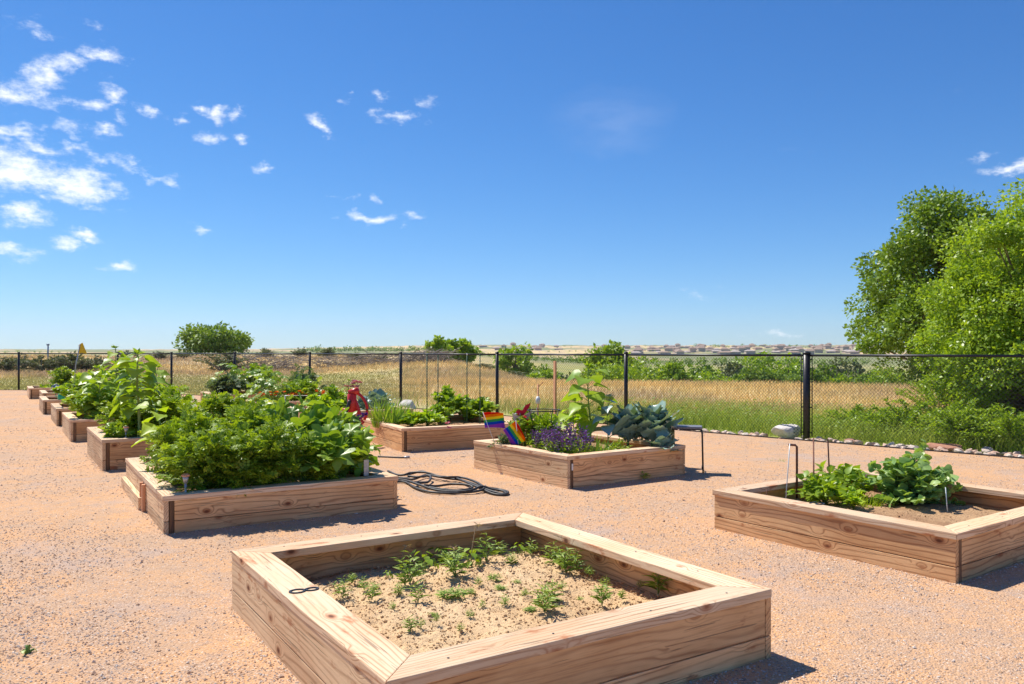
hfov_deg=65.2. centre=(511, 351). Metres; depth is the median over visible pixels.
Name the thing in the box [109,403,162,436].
tomato plant
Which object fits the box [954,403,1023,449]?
leafy bush
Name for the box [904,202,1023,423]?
young cottonwood
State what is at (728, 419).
green weeds
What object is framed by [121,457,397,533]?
raised bed
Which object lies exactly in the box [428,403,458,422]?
lettuce plant
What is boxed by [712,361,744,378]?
valley tree
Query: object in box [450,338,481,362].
broadleaf tree
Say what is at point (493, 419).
garden flag
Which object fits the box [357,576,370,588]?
weed
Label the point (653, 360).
valley tree
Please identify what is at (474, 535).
dry stalk
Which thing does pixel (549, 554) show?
weed
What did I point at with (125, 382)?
sunflower plant
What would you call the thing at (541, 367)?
valley tree
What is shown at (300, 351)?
sagebrush
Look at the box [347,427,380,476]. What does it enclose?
squash plant
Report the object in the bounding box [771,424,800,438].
boulder
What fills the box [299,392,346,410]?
lettuce plant
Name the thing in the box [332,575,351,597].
weed
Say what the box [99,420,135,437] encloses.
pepper plant
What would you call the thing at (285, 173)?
sky
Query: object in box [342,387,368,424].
hand pump
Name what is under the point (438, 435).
raised bed
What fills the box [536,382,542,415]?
garden stake
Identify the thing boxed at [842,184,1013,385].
broadleaf tree
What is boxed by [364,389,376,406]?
cabbage plant
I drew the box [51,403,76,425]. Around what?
raised bed
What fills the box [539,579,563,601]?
weed
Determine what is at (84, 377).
sunflower plant
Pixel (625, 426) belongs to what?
broccoli plant
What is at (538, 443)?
salvia plant
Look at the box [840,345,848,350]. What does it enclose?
house
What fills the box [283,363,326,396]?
vegetable plant
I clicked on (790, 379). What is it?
valley tree
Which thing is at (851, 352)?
house
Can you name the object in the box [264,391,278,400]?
marigold
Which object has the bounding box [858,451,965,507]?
cucumber plant
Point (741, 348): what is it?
house
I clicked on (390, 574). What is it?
weed
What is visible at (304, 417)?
squash plant
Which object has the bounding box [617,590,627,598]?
weed
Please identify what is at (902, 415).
leafy bush
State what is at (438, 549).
weed
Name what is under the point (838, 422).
broad leaved weeds
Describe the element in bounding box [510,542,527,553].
weed
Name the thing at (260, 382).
vegetable plant
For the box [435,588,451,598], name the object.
weed
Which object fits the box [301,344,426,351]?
distant wood
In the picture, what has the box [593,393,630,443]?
sunflower plant
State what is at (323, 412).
squash plant
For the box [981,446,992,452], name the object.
border rock
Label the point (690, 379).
valley tree
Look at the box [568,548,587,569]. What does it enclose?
weed
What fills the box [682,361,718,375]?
valley tree
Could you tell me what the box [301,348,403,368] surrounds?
brush pile
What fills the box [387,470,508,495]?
hose coil
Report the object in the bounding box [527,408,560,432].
tomato cage
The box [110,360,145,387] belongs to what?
bean plant
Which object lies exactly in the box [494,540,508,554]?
weed
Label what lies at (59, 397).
watering can
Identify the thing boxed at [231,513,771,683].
raised bed
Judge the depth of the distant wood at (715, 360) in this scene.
420.52 m
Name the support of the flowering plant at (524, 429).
on the raised bed at (564, 470)
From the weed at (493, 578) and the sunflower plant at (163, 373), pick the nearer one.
the weed at (493, 578)
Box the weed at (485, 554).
[471,532,503,560]
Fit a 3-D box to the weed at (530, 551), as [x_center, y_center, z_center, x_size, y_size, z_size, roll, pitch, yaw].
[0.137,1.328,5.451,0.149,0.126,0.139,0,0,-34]
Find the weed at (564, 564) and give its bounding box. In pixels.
[553,544,580,572]
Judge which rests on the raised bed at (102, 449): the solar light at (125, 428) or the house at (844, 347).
the solar light at (125, 428)
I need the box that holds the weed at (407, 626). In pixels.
[402,614,419,631]
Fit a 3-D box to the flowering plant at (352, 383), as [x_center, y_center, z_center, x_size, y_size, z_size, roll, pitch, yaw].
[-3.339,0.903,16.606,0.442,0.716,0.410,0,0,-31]
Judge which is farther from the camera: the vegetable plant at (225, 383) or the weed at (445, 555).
the vegetable plant at (225, 383)
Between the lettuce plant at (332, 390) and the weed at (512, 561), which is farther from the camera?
the lettuce plant at (332, 390)
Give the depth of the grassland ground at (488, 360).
444.47 m
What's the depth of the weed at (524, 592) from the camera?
4.51 m
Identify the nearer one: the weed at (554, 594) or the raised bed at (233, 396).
the weed at (554, 594)
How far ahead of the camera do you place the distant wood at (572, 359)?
435.24 m
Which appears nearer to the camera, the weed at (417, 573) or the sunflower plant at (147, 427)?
the weed at (417, 573)
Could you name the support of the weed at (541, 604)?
on the raised bed at (693, 623)
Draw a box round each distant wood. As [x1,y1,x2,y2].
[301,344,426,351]
[480,351,584,362]
[532,355,869,364]
[694,343,831,346]
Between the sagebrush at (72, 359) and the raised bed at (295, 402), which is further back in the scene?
the sagebrush at (72, 359)
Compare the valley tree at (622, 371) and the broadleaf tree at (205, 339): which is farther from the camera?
the broadleaf tree at (205, 339)
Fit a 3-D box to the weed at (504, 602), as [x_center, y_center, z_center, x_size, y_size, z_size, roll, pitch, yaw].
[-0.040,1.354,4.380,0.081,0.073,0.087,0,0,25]
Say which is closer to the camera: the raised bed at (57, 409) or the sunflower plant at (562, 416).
the sunflower plant at (562, 416)
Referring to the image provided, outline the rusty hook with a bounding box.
[788,443,797,498]
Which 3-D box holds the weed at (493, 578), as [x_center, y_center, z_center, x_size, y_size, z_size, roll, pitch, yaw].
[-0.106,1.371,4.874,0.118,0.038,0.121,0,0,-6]
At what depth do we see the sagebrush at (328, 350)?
79.49 m
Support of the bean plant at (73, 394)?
on the raised bed at (72, 422)
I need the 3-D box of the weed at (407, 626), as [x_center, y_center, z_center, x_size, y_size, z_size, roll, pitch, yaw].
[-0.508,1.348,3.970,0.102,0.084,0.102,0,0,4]
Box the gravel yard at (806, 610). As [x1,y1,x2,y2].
[0,390,1023,683]
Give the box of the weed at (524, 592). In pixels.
[520,587,528,595]
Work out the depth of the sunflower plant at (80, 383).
15.22 m
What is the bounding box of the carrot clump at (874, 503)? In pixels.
[831,493,888,507]
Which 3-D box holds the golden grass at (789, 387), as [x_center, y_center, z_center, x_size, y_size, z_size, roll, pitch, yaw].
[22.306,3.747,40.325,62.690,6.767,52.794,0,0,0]
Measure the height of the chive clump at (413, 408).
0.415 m
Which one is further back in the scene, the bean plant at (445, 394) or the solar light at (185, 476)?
the bean plant at (445, 394)
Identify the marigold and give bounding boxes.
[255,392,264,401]
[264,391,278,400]
[282,391,295,400]
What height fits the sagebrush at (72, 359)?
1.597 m
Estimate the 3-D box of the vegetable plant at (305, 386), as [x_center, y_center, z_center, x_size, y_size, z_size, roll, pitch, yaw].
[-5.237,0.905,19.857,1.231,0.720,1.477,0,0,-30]
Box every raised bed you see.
[27,386,50,398]
[39,390,57,395]
[39,396,62,413]
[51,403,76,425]
[62,412,113,441]
[87,427,154,470]
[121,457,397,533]
[200,391,288,400]
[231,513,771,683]
[246,397,307,405]
[288,406,411,428]
[362,415,509,451]
[473,433,685,488]
[712,470,1023,583]
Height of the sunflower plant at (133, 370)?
1.295 m
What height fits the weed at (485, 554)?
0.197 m
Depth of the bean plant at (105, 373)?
17.62 m
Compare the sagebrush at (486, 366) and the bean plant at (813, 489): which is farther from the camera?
the sagebrush at (486, 366)
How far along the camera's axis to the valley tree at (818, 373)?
82.16 m
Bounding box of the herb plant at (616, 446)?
[605,437,632,449]
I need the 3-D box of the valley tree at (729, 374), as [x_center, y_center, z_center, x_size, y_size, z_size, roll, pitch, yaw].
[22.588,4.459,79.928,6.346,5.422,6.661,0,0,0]
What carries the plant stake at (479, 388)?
on the raised bed at (438, 435)
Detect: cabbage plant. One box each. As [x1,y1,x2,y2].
[357,396,373,409]
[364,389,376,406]
[369,388,395,409]
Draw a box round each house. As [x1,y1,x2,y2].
[658,351,670,353]
[675,349,684,353]
[688,346,695,351]
[697,346,705,351]
[717,351,729,353]
[719,347,728,350]
[731,350,740,353]
[736,346,745,351]
[744,350,755,353]
[774,344,782,349]
[787,351,800,353]
[814,347,822,352]
[822,344,830,348]
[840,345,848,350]
[845,350,859,353]
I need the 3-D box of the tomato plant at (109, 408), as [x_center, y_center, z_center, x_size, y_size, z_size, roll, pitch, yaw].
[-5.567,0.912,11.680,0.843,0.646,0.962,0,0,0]
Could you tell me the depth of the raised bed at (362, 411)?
16.18 m
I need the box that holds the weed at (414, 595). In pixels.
[406,580,428,601]
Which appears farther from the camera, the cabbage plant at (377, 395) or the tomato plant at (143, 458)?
the cabbage plant at (377, 395)
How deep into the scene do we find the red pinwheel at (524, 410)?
10.40 m
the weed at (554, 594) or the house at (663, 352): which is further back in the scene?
the house at (663, 352)
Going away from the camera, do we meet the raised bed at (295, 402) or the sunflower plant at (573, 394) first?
the sunflower plant at (573, 394)
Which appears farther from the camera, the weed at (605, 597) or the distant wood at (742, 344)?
the distant wood at (742, 344)
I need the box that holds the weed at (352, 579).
[346,573,357,582]
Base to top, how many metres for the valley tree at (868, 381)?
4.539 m
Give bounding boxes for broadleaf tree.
[172,320,254,355]
[423,335,457,359]
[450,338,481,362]
[492,342,539,374]
[579,339,641,378]
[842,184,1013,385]
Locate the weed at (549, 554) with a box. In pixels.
[542,541,566,565]
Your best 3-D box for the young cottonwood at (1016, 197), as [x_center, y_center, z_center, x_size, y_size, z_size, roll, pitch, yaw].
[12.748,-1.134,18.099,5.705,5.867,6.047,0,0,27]
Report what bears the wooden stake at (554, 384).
on the raised bed at (564, 470)
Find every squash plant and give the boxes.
[254,392,323,443]
[261,394,304,422]
[284,418,382,479]
[285,404,364,435]
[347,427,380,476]
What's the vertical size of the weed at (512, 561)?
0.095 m
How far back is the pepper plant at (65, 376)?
27.25 m
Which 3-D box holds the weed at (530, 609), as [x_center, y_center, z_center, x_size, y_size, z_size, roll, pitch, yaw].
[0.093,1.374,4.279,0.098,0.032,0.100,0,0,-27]
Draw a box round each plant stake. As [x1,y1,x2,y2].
[426,354,427,425]
[479,354,480,423]
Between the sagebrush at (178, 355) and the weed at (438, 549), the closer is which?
the weed at (438, 549)
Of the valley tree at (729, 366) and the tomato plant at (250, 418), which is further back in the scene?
the valley tree at (729, 366)
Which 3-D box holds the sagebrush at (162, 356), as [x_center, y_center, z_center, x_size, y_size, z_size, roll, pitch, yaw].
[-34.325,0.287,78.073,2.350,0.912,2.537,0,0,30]
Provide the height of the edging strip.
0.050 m
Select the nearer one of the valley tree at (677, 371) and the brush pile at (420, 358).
the brush pile at (420, 358)
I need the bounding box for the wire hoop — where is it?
[813,438,829,473]
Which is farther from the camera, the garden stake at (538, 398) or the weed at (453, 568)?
the garden stake at (538, 398)
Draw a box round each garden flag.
[483,412,504,440]
[503,421,525,445]
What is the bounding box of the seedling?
[21,644,36,653]
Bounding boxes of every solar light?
[123,426,128,437]
[181,473,189,491]
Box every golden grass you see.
[0,354,761,386]
[398,357,1016,424]
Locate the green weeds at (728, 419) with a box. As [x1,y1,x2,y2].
[388,393,1023,454]
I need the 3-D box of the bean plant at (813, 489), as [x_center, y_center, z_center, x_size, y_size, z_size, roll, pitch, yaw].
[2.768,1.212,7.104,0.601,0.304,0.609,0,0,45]
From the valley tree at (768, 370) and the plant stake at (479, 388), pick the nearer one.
the plant stake at (479, 388)
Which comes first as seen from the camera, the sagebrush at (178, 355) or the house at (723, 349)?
the sagebrush at (178, 355)
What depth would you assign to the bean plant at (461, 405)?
14.48 m
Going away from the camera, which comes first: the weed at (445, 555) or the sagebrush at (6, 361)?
the weed at (445, 555)
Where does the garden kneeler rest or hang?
on the gravel yard at (806, 610)
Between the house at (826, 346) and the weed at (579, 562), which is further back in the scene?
the house at (826, 346)
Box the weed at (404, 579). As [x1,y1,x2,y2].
[396,568,414,585]
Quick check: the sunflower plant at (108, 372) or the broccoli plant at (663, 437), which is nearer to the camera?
the broccoli plant at (663, 437)
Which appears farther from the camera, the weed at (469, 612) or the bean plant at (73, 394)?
the bean plant at (73, 394)
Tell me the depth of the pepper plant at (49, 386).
26.57 m
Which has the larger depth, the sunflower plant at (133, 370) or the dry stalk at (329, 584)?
the sunflower plant at (133, 370)
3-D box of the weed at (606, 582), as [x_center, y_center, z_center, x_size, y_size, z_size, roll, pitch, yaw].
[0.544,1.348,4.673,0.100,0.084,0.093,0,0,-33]
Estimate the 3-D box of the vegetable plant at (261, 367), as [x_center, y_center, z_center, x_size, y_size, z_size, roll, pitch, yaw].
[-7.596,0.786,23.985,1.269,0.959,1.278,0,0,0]
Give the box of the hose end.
[378,456,409,457]
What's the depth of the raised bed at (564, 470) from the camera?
9.55 m
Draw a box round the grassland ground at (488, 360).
[0,344,1022,454]
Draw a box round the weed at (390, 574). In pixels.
[383,570,393,577]
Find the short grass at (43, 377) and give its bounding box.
[0,362,429,399]
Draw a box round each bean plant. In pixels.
[50,372,94,399]
[60,374,78,404]
[60,387,118,418]
[66,382,116,410]
[76,387,125,414]
[79,365,118,391]
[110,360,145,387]
[429,384,467,418]
[446,394,483,420]
[463,396,500,418]
[785,470,867,503]
[801,460,879,494]
[837,485,865,509]
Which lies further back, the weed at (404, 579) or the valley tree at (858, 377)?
the valley tree at (858, 377)
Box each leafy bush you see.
[811,404,899,432]
[849,397,946,437]
[889,373,975,418]
[909,397,1016,446]
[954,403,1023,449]
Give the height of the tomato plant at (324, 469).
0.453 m
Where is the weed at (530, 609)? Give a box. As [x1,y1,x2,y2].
[522,605,536,612]
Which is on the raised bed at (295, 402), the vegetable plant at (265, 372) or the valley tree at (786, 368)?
the vegetable plant at (265, 372)
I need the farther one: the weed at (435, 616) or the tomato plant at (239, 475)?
the tomato plant at (239, 475)
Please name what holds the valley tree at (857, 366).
on the grassland ground at (488, 360)
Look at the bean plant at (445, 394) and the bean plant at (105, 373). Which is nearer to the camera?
the bean plant at (445, 394)
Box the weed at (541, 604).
[526,579,560,611]
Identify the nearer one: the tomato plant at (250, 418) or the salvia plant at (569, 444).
the tomato plant at (250, 418)
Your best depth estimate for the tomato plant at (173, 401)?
11.29 m
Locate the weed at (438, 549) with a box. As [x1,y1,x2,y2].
[426,546,451,563]
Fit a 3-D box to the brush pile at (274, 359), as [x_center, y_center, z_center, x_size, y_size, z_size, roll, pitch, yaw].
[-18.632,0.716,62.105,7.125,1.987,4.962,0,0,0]
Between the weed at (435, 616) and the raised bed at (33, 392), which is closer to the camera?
the weed at (435, 616)
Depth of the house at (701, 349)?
1252.74 m
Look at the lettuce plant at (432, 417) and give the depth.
13.63 m
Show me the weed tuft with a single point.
(644, 473)
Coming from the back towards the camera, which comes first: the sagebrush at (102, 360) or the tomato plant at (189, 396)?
the sagebrush at (102, 360)
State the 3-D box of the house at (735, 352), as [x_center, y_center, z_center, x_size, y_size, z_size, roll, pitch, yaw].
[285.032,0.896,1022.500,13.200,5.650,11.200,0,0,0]
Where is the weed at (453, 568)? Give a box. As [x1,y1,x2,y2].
[436,547,471,576]
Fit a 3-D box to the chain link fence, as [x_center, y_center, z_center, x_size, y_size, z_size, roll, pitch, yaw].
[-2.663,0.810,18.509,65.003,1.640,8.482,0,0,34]
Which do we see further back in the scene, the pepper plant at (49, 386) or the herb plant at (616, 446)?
the pepper plant at (49, 386)
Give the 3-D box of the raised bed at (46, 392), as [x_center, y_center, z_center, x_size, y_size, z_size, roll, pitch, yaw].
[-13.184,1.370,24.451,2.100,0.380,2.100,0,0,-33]
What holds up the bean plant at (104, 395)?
on the raised bed at (72, 422)
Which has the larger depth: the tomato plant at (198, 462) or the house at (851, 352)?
the house at (851, 352)
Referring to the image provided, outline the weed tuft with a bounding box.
[641,471,649,478]
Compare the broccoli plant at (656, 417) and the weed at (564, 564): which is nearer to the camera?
the weed at (564, 564)
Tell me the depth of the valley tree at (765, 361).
106.23 m
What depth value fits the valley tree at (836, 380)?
84.45 m
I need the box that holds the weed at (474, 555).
[456,548,481,567]
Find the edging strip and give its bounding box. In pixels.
[182,394,1023,458]
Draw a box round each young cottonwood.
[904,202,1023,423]
[932,177,1023,381]
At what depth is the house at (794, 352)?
970.00 m
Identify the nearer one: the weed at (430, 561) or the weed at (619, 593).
the weed at (619, 593)
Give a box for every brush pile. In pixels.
[237,350,315,370]
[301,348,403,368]
[393,345,458,362]
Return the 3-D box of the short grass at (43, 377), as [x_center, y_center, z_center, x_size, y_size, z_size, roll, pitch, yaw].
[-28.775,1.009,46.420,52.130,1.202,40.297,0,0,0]
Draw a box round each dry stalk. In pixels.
[322,581,334,590]
[398,544,411,570]
[470,522,481,560]
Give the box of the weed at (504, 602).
[497,593,510,604]
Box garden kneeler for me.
[670,425,703,472]
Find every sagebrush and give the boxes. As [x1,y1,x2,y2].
[0,357,27,370]
[9,352,39,367]
[16,354,58,370]
[45,350,92,369]
[69,355,110,370]
[93,356,112,369]
[151,350,173,358]
[174,350,193,357]
[192,351,250,370]
[254,348,276,356]
[290,347,310,356]
[316,347,335,356]
[474,363,494,367]
[503,370,529,376]
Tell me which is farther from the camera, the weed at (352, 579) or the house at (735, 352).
the house at (735, 352)
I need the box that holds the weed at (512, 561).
[505,552,517,563]
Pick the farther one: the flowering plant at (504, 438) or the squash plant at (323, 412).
the flowering plant at (504, 438)
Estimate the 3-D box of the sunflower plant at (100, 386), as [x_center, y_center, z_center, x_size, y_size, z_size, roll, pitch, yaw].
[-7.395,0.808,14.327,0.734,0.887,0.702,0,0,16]
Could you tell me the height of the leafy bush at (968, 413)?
0.831 m
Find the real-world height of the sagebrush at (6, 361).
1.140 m
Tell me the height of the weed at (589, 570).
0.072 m
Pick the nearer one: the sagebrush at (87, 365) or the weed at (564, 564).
the weed at (564, 564)
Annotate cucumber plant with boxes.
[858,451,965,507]
[914,439,931,459]
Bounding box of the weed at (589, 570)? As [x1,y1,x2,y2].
[584,564,594,574]
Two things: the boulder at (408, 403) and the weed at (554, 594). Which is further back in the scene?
the boulder at (408, 403)
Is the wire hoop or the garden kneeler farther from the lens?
the garden kneeler
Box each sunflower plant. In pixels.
[73,373,107,412]
[77,364,112,418]
[80,373,119,417]
[98,345,131,394]
[109,348,170,436]
[113,367,151,404]
[131,395,181,475]
[141,364,170,399]
[557,408,598,443]
[560,360,617,442]
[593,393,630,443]
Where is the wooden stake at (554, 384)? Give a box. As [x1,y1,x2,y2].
[553,361,556,414]
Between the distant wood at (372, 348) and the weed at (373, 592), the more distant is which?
the distant wood at (372, 348)
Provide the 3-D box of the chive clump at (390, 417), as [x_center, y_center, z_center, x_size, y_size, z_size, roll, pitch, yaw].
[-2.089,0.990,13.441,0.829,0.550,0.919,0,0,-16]
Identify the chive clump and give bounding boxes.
[368,394,412,427]
[391,401,420,424]
[582,434,615,451]
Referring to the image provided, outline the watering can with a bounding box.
[55,390,72,399]
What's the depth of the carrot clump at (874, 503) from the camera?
7.03 m
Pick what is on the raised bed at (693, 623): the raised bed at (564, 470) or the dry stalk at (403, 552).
the dry stalk at (403, 552)
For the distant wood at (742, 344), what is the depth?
1884.01 m
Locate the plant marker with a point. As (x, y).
(366, 467)
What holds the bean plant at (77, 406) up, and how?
on the raised bed at (72, 422)
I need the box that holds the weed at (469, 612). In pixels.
[466,608,475,616]
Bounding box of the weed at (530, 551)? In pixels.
[523,538,538,554]
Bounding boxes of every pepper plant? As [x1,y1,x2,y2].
[39,381,63,387]
[46,366,76,385]
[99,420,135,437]
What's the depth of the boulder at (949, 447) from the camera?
12.53 m
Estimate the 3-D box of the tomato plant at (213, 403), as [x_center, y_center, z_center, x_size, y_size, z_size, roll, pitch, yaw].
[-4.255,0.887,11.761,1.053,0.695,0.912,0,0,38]
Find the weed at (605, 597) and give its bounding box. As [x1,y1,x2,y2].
[591,582,613,604]
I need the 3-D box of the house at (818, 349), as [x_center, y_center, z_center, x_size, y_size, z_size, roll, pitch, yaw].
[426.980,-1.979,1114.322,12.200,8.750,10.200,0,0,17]
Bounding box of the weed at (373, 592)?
[362,581,381,598]
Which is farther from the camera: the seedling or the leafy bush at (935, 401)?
the leafy bush at (935, 401)
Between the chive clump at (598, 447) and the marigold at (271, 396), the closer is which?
the chive clump at (598, 447)
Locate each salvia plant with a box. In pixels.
[530,426,561,450]
[541,422,593,453]
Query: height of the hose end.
0.033 m
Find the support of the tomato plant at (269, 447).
on the raised bed at (161, 504)
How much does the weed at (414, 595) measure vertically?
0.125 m
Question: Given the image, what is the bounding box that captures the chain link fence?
[0,351,1023,452]
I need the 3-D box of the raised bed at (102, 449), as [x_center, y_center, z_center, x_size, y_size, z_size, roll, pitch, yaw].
[-4.954,1.345,11.731,2.100,0.430,2.100,0,0,-33]
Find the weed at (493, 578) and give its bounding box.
[486,573,501,580]
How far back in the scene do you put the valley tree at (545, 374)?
73.83 m
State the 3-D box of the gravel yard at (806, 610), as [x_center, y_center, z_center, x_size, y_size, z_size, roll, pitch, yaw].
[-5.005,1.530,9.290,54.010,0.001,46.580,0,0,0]
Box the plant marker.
[364,459,368,475]
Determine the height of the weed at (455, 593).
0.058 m
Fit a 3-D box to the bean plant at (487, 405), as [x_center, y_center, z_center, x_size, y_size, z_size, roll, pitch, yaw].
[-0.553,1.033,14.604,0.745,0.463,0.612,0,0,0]
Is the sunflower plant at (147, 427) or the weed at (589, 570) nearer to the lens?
the weed at (589, 570)
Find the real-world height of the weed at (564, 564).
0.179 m
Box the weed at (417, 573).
[391,549,429,582]
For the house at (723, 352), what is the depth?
1008.60 m
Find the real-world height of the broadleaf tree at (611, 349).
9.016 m
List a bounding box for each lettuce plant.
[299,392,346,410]
[322,384,347,409]
[396,409,427,426]
[418,408,449,424]
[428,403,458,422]
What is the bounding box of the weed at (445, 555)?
[437,551,451,563]
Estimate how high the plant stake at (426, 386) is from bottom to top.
1.272 m
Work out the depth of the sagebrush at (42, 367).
55.62 m
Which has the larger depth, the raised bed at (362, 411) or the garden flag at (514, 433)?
the raised bed at (362, 411)
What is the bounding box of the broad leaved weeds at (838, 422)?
[594,395,1022,451]
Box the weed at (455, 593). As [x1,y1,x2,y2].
[446,585,473,598]
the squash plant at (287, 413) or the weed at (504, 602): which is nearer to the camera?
the weed at (504, 602)
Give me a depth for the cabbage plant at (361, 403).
16.39 m
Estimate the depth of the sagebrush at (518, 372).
57.79 m
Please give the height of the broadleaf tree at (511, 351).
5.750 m
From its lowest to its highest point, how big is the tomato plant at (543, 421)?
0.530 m
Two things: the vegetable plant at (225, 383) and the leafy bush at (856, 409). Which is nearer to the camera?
the leafy bush at (856, 409)
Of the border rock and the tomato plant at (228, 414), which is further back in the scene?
the border rock
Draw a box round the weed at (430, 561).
[411,551,438,571]
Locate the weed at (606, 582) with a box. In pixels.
[599,575,612,588]
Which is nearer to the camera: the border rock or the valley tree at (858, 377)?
the border rock
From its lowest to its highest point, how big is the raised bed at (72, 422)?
0.400 m
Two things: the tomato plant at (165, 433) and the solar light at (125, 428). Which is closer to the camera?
the tomato plant at (165, 433)
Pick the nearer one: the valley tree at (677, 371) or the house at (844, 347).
the valley tree at (677, 371)
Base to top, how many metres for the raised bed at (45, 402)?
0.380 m
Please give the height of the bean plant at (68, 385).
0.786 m
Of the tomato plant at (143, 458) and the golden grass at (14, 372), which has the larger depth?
the golden grass at (14, 372)
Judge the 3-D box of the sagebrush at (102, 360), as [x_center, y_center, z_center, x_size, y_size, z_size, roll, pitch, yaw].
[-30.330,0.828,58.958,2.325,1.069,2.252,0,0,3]
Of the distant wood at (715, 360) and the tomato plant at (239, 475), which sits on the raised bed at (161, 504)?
the tomato plant at (239, 475)
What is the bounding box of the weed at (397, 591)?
[391,582,405,594]
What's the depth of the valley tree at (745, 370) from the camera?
74.45 m
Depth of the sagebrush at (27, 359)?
57.85 m
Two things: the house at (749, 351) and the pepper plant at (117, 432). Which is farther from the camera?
the house at (749, 351)
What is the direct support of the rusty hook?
on the raised bed at (981, 532)
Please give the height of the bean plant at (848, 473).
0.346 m
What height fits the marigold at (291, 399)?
0.351 m
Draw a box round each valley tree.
[526,368,562,379]
[529,363,566,379]
[582,351,670,381]
[623,356,661,379]
[656,361,691,380]
[670,367,737,383]
[671,371,712,382]
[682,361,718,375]
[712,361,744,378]
[718,370,738,380]
[727,363,774,383]
[731,351,800,374]
[732,362,793,382]
[755,352,802,380]
[768,369,813,385]
[793,363,836,386]
[813,357,872,379]
[819,369,852,384]
[839,365,906,385]
[859,378,899,387]
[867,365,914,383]
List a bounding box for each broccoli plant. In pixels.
[605,403,642,448]
[633,400,682,445]
[646,429,681,451]
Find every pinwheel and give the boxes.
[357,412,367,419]
[513,403,531,425]
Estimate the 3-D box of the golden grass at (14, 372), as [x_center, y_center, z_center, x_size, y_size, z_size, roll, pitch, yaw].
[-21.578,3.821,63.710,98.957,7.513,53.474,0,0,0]
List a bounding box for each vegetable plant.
[204,372,249,393]
[209,362,250,393]
[236,369,281,393]
[243,362,278,389]
[246,369,291,401]
[246,376,295,400]
[279,375,321,400]
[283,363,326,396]
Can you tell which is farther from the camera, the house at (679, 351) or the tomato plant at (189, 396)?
the house at (679, 351)
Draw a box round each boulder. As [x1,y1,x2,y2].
[399,400,415,408]
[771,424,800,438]
[927,442,961,450]
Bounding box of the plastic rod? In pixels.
[785,444,789,497]
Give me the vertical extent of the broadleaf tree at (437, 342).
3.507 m
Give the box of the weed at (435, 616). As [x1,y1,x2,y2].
[432,612,441,620]
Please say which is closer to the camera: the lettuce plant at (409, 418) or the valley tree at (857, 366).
the lettuce plant at (409, 418)
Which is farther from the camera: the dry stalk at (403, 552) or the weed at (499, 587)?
the dry stalk at (403, 552)
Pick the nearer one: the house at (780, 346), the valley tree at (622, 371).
the valley tree at (622, 371)
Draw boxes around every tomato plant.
[94,395,143,436]
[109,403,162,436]
[137,404,208,462]
[141,387,206,425]
[145,410,233,478]
[145,421,250,492]
[148,378,200,408]
[194,389,253,423]
[203,451,282,495]
[209,401,268,432]
[215,392,279,438]
[221,415,319,481]
[271,443,345,483]
[517,412,564,448]
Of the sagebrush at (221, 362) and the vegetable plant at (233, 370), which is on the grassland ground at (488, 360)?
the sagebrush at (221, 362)
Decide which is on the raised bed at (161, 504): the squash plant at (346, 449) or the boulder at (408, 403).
the squash plant at (346, 449)
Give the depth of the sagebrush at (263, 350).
86.05 m
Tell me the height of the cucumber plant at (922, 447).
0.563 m
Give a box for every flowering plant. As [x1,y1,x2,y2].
[340,379,361,408]
[486,433,509,446]
[503,406,537,446]
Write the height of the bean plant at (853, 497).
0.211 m
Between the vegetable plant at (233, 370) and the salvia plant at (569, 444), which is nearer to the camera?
the salvia plant at (569, 444)
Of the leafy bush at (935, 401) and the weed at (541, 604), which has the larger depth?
the leafy bush at (935, 401)
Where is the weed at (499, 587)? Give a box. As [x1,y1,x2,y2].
[494,584,507,589]
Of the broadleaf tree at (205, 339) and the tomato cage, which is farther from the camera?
the broadleaf tree at (205, 339)
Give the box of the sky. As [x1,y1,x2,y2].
[0,0,1023,349]
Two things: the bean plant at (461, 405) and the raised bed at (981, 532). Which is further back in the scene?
the bean plant at (461, 405)
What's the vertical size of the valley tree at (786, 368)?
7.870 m
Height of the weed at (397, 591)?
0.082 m
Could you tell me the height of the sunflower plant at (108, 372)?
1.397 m
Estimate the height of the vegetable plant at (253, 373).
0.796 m
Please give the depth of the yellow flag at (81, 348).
17.99 m
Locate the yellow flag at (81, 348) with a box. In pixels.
[74,343,86,387]
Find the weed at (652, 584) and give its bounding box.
[640,573,672,593]
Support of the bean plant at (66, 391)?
on the raised bed at (57, 409)
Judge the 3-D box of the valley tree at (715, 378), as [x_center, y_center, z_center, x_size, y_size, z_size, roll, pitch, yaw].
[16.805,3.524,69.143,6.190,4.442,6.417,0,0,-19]
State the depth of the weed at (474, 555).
5.19 m
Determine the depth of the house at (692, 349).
1165.01 m
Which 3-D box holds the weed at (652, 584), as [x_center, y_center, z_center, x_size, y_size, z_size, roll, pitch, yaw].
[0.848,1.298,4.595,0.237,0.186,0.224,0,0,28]
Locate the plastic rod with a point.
(787, 470)

